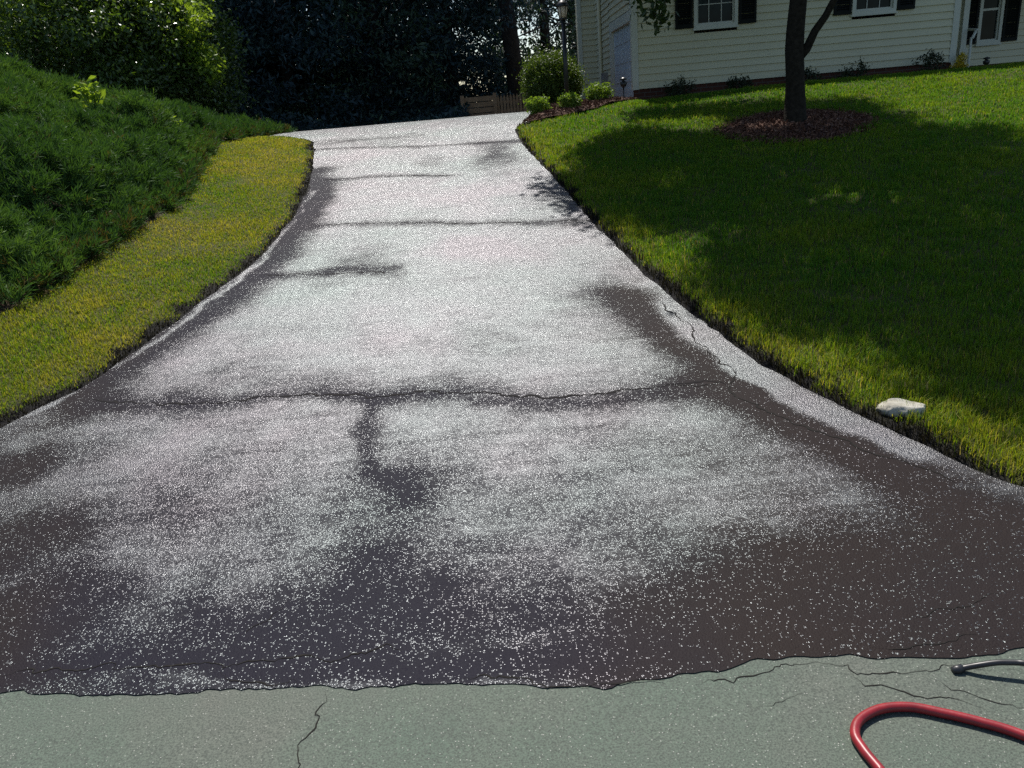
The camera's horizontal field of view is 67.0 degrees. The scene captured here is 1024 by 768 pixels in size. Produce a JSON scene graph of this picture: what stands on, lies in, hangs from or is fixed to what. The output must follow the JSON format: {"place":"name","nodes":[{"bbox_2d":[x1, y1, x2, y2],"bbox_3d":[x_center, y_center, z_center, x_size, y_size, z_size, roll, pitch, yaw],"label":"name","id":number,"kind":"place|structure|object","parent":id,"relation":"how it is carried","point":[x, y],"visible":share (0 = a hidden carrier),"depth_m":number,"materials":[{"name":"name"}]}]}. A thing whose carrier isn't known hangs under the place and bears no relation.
{"place":"outdoors","nodes":[
{"label":"outdoors","id":0,"kind":"place"},
{"bbox_2d":[0,135,313,427],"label":"verge grass","id":1,"kind":"structure","parent":0,"point":[252,142],"depth_m":6.32,"materials":[{"name":"green plant"}]},
{"bbox_2d":[306,0,568,102],"label":"sky","id":2,"kind":"structure","parent":0,"point":[519,30],"materials":[{"name":"white"}]},
{"bbox_2d":[0,111,1023,695],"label":"driveway","id":3,"kind":"structure","parent":0,"point":[480,399],"depth_m":3.44,"materials":[{"name":"grey asphalt"}]},
{"bbox_2d":[0,647,1023,767],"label":"street","id":4,"kind":"structure","parent":0,"point":[795,712],"depth_m":2.23,"materials":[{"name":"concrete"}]},
{"bbox_2d":[850,702,1023,767],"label":"garden hose","id":5,"kind":"object","parent":4,"relation":"on","point":[860,719],"visible":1,"depth_m":2.09,"materials":[{"name":"red rubber"}]},
{"bbox_2d":[950,659,1023,673],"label":"black hose","id":6,"kind":"object","parent":4,"relation":"on","point":[958,669],"visible":1,"depth_m":2.24,"materials":[{"name":"rubber"}]},
{"bbox_2d":[0,61,1023,486],"bbox_3d":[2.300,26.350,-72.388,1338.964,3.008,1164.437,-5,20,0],"label":"ground","id":7,"kind":"structure","parent":0,"point":[6,306],"depth_m":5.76,"materials":[{"name":"plant"}]},
{"bbox_2d":[0,0,173,100],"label":"broadleaf shrub","id":8,"kind":"object","parent":7,"relation":"on","point":[96,41],"visible":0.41,"depth_m":13.01,"materials":[{"name":"green plant"}]},
{"bbox_2d":[70,75,105,107],"bbox_3d":[-5.085,-3.293,9.381,0.388,0.842,0.307,-16,23,-28],"label":"shrub","id":9,"kind":"object","parent":7,"relation":"on","point":[85,93],"visible":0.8,"depth_m":9.30,"materials":[{"name":"green plant"}]},
{"bbox_2d":[0,0,224,108],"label":"broadleaf shrub","id":10,"kind":"object","parent":7,"relation":"on","point":[162,66],"visible":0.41,"depth_m":13.79,"materials":[{"name":"green plant"}]},
{"bbox_2d":[0,51,296,308],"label":"juniper ground cover","id":11,"kind":"object","parent":7,"relation":"on","point":[53,135],"visible":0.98,"depth_m":7.59,"materials":[{"name":"green plant"}]},
{"bbox_2d":[83,0,269,117],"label":"broadleaf shrub","id":12,"kind":"object","parent":7,"relation":"on","point":[202,18],"visible":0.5,"depth_m":14.83,"materials":[{"name":"green plant"}]},
{"bbox_2d":[140,0,323,126],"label":"evergreen tree","id":13,"kind":"object","parent":7,"relation":"on","point":[258,111],"visible":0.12,"depth_m":19.50,"materials":[{"name":"green plant"}]},
{"bbox_2d":[214,1,315,120],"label":"evergreen tree","id":14,"kind":"object","parent":7,"relation":"on","point":[272,55],"depth_m":23.32,"materials":[{"name":"green plant"}]},
{"bbox_2d":[182,0,354,125],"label":"evergreen tree","id":15,"kind":"object","parent":7,"relation":"on","point":[300,105],"visible":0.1,"depth_m":21.08,"materials":[{"name":"green plant"}]},
{"bbox_2d":[210,0,401,130],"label":"evergreen tree","id":16,"kind":"object","parent":7,"relation":"on","point":[288,68],"visible":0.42,"depth_m":20.00,"materials":[{"name":"green plant"}]},
{"bbox_2d":[260,101,489,131],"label":"undergrowth","id":17,"kind":"object","parent":7,"relation":"on","point":[457,111],"visible":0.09,"depth_m":19.07,"materials":[{"name":"green plant"}]},
{"bbox_2d":[274,0,479,124],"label":"evergreen tree","id":18,"kind":"object","parent":7,"relation":"on","point":[419,58],"visible":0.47,"depth_m":20.60,"materials":[{"name":"green plant"}]},
{"bbox_2d":[322,0,525,119],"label":"evergreen tree","id":19,"kind":"object","parent":7,"relation":"on","point":[477,87],"visible":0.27,"depth_m":21.87,"materials":[{"name":"green plant"}]},
{"bbox_2d":[365,0,521,100],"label":"evergreen tree","id":20,"kind":"object","parent":7,"relation":"on","point":[463,47],"visible":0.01,"depth_m":27.54,"materials":[{"name":"green plant"}]},
{"bbox_2d":[357,0,530,119],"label":"evergreen tree","id":21,"kind":"object","parent":7,"relation":"on","point":[491,62],"visible":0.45,"depth_m":21.55,"materials":[{"name":"green plant"}]},
{"bbox_2d":[460,93,528,115],"bbox_3d":[0.649,-7.022,19.822,3.869,0.995,0.090,-5,20,0],"label":"wooden fence","id":22,"kind":"object","parent":7,"relation":"on","point":[495,102],"visible":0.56,"depth_m":19.73,"materials":[{"name":"brown wood"}]},
{"bbox_2d":[432,0,566,112],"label":"evergreen tree","id":23,"kind":"object","parent":7,"relation":"on","point":[507,21],"visible":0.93,"depth_m":21.34,"materials":[{"name":"green plant"}]},
{"bbox_2d":[475,0,577,92],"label":"evergreen tree","id":24,"kind":"object","parent":7,"relation":"on","point":[543,41],"visible":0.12,"depth_m":24.44,"materials":[{"name":"green plant"}]},
{"bbox_2d":[498,0,577,76],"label":"evergreen tree","id":25,"kind":"object","parent":7,"relation":"on","point":[573,43],"visible":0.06,"depth_m":28.02,"materials":[{"name":"green plant"}]},
{"bbox_2d":[522,96,638,123],"bbox_3d":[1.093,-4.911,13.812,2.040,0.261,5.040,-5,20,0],"label":"mulch bed","id":26,"kind":"object","parent":7,"relation":"on","point":[579,109],"visible":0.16,"depth_m":12.24,"materials":[{"name":"brown wood"}]},
{"bbox_2d":[523,94,551,114],"bbox_3d":[0.427,-4.442,12.431,0.475,0.425,0.393,6,22,27],"label":"lime shrub","id":27,"kind":"object","parent":26,"relation":"on","point":[534,105],"visible":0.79,"depth_m":12.35,"materials":[{"name":"green plant"}]},
{"bbox_2d":[512,44,590,109],"bbox_3d":[0.793,-5.851,14.808,1.503,1.241,1.438,0,20,12],"label":"rounded hedge","id":28,"kind":"object","parent":26,"relation":"on","point":[543,74],"visible":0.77,"depth_m":14.50,"materials":[{"name":"green plant"}]},
{"bbox_2d":[556,0,569,93],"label":"lamp post","id":29,"kind":"object","parent":26,"relation":"on","point":[562,7],"visible":0.77,"depth_m":12.61,"materials":[{"name":"black metal"}]},
{"bbox_2d":[556,89,582,108],"bbox_3d":[0.935,-4.589,12.567,0.445,0.384,0.387,-5,20,0],"label":"lime shrub","id":30,"kind":"object","parent":26,"relation":"on","point":[572,100],"visible":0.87,"depth_m":12.49,"materials":[{"name":"green plant"}]},
{"bbox_2d":[582,81,613,100],"bbox_3d":[1.455,-4.903,13.059,0.557,0.417,0.466,-5,20,0],"label":"lime shrub","id":31,"kind":"object","parent":26,"relation":"on","point":[605,91],"visible":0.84,"depth_m":12.96,"materials":[{"name":"green plant"}]},
{"bbox_2d":[620,77,626,100],"bbox_3d":[1.976,-5.159,13.676,0.136,0.500,0.136,-5,20,0],"label":"path light","id":32,"kind":"object","parent":26,"relation":"on","point":[623,83],"visible":0.93,"depth_m":13.59,"materials":[{"name":"black metal"}]},
{"bbox_2d":[663,74,696,96],"bbox_3d":[2.886,-5.091,13.339,0.518,0.489,0.479,-12,21,-18],"label":"foundation shrub","id":33,"kind":"object","parent":7,"relation":"on","point":[675,87],"visible":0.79,"depth_m":13.29,"materials":[{"name":"green plant"}]},
{"bbox_2d":[725,74,753,88],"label":"foundation shrub","id":34,"kind":"object","parent":7,"relation":"on","point":[743,82],"visible":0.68,"depth_m":13.28,"materials":[{"name":"green plant"}]},
{"bbox_2d":[722,113,867,141],"bbox_3d":[3.467,-3.174,9.547,1.949,0.288,1.906,-5,20,0],"label":"mulch ring","id":35,"kind":"object","parent":7,"relation":"on","point":[819,124],"visible":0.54,"depth_m":9.15,"materials":[{"name":"brown wood"}]},
{"bbox_2d":[625,0,836,122],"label":"shade tree","id":36,"kind":"object","parent":35,"relation":"on","point":[797,49],"visible":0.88,"depth_m":9.24,"materials":[{"name":"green plant"}]},
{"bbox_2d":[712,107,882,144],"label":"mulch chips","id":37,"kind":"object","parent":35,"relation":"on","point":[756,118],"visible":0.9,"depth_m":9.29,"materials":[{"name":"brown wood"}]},
{"bbox_2d":[575,0,1023,99],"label":"house","id":38,"kind":"structure","parent":7,"relation":"on","point":[711,45],"depth_m":13.59,"materials":[{"name":"beige"}]},
{"bbox_2d":[614,23,632,96],"bbox_3d":[2.134,-6.054,14.746,0.078,1.376,2.190,-5,20,0],"label":"garage door","id":39,"kind":"structure","parent":38,"relation":"in","point":[622,55],"depth_m":14.71,"materials":[{"name":"paint"}]},
{"bbox_2d":[692,0,738,30],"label":"window","id":40,"kind":"structure","parent":38,"relation":"in","point":[708,14],"depth_m":13.35,"materials":[{"name":"white glass"}]},
{"bbox_2d":[850,0,897,16],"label":"window","id":41,"kind":"structure","parent":38,"relation":"in","point":[860,8],"depth_m":13.36,"materials":[{"name":"white glass"}]},
{"bbox_2d":[974,0,1004,46],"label":"window","id":42,"kind":"structure","parent":38,"relation":"in","point":[991,12],"depth_m":14.91,"materials":[{"name":"white glass"}]},
{"bbox_2d":[804,66,823,80],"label":"foundation shrub","id":43,"kind":"object","parent":7,"relation":"on","point":[809,75],"visible":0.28,"depth_m":13.30,"materials":[{"name":"green plant"}]},
{"bbox_2d":[835,56,870,78],"bbox_3d":[5.893,-5.365,13.341,0.572,0.522,0.598,9,24,34],"label":"foundation shrub","id":44,"kind":"object","parent":7,"relation":"on","point":[862,68],"visible":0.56,"depth_m":13.27,"materials":[{"name":"green plant"}]},
{"bbox_2d":[876,398,925,417],"bbox_3d":[1.863,0.112,3.708,0.218,0.058,0.139,1,21,17],"label":"landscape stone","id":45,"kind":"object","parent":7,"relation":"on","point":[890,406],"visible":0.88,"depth_m":3.68,"materials":[{"name":"white stone"}]},
{"bbox_2d":[910,48,945,71],"bbox_3d":[7.188,-5.476,13.316,0.567,0.570,0.509,-5,20,0],"label":"foundation shrub","id":46,"kind":"object","parent":7,"relation":"on","point":[932,55],"visible":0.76,"depth_m":13.21,"materials":[{"name":"green plant"}]},
{"bbox_2d":[949,52,968,68],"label":"golden shrub","id":47,"kind":"object","parent":7,"relation":"on","point":[960,63],"visible":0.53,"depth_m":13.56,"materials":[{"name":"yellow plant"}]},
{"bbox_2d":[983,57,990,64],"bbox_3d":[8.721,-5.798,14.243,0.136,0.420,0.136,-5,20,0],"label":"path light","id":48,"kind":"object","parent":7,"relation":"on","point":[986,61],"visible":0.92,"depth_m":14.16,"materials":[{"name":"black metal"}]}
]}

